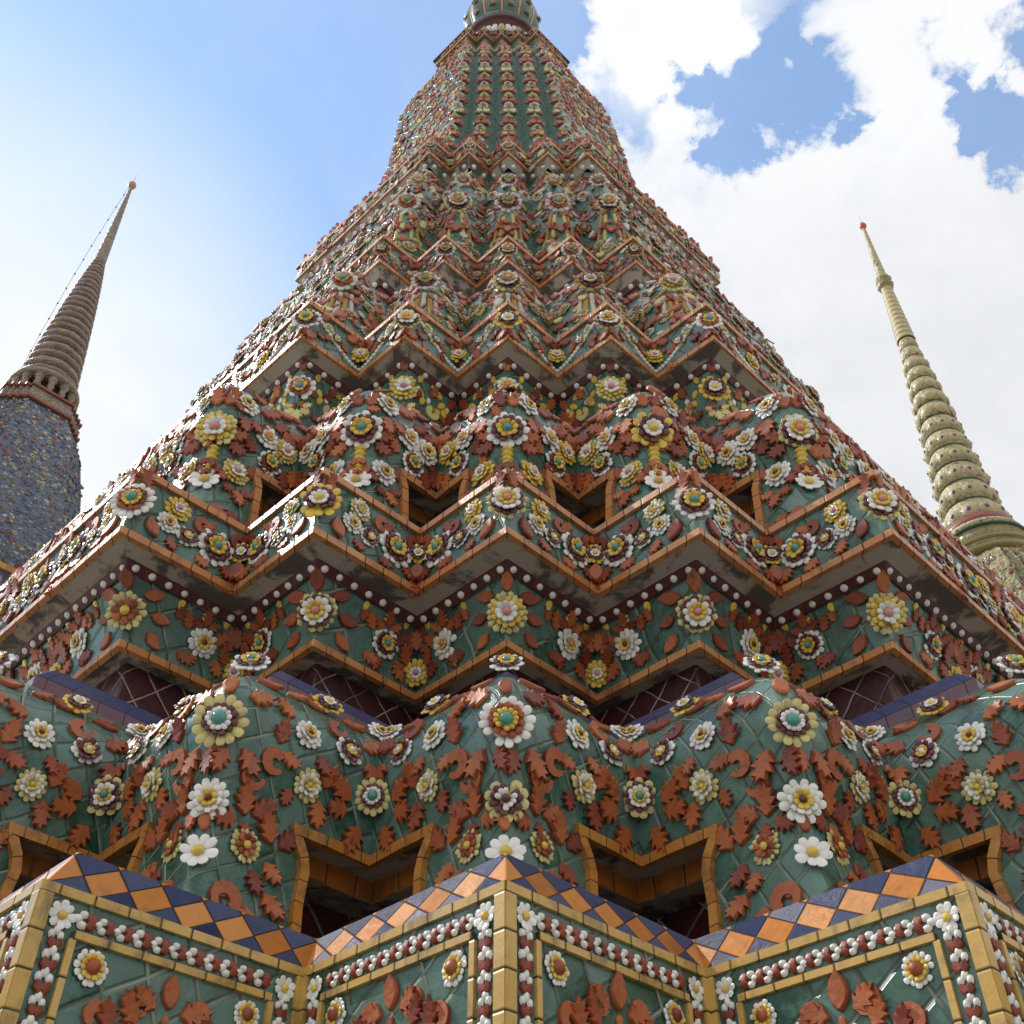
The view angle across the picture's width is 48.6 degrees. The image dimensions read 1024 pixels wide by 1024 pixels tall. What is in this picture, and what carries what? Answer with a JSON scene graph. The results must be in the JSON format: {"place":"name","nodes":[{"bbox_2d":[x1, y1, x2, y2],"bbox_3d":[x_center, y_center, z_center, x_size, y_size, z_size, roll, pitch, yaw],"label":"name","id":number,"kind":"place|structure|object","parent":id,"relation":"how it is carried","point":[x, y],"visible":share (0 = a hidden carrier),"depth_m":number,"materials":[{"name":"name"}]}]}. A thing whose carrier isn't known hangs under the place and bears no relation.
{"place":"outdoors","nodes":[
{"label":"outdoors","id":0,"kind":"place"},
{"bbox_2d":[0,175,136,585],"bbox_3d":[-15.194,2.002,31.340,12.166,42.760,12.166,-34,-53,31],"label":"chedi","id":1,"kind":"structure","parent":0,"point":[41,487],"depth_m":34.03,"materials":[{"name":"blue tile"}]},
{"bbox_2d":[21,186,129,367],"bbox_3d":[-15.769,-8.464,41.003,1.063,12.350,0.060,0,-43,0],"label":"string lights","id":2,"kind":"object","parent":1,"relation":"hanging from","point":[74,274],"visible":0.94,"depth_m":41.01},
{"bbox_2d":[0,0,1023,1023],"bbox_3d":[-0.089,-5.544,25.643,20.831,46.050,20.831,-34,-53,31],"label":"chedi","id":3,"kind":"structure","parent":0,"point":[504,561],"depth_m":5.17,"materials":[{"name":"multicoloured tile"}]},
{"bbox_2d":[0,0,1023,525],"label":"sky","id":4,"kind":"structure","parent":0,"point":[765,131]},
{"bbox_2d":[859,217,1023,601],"bbox_3d":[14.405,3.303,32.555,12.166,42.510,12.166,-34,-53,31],"label":"chedi","id":5,"kind":"structure","parent":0,"point":[976,518],"depth_m":36.11,"materials":[{"name":"tile"}]}
]}

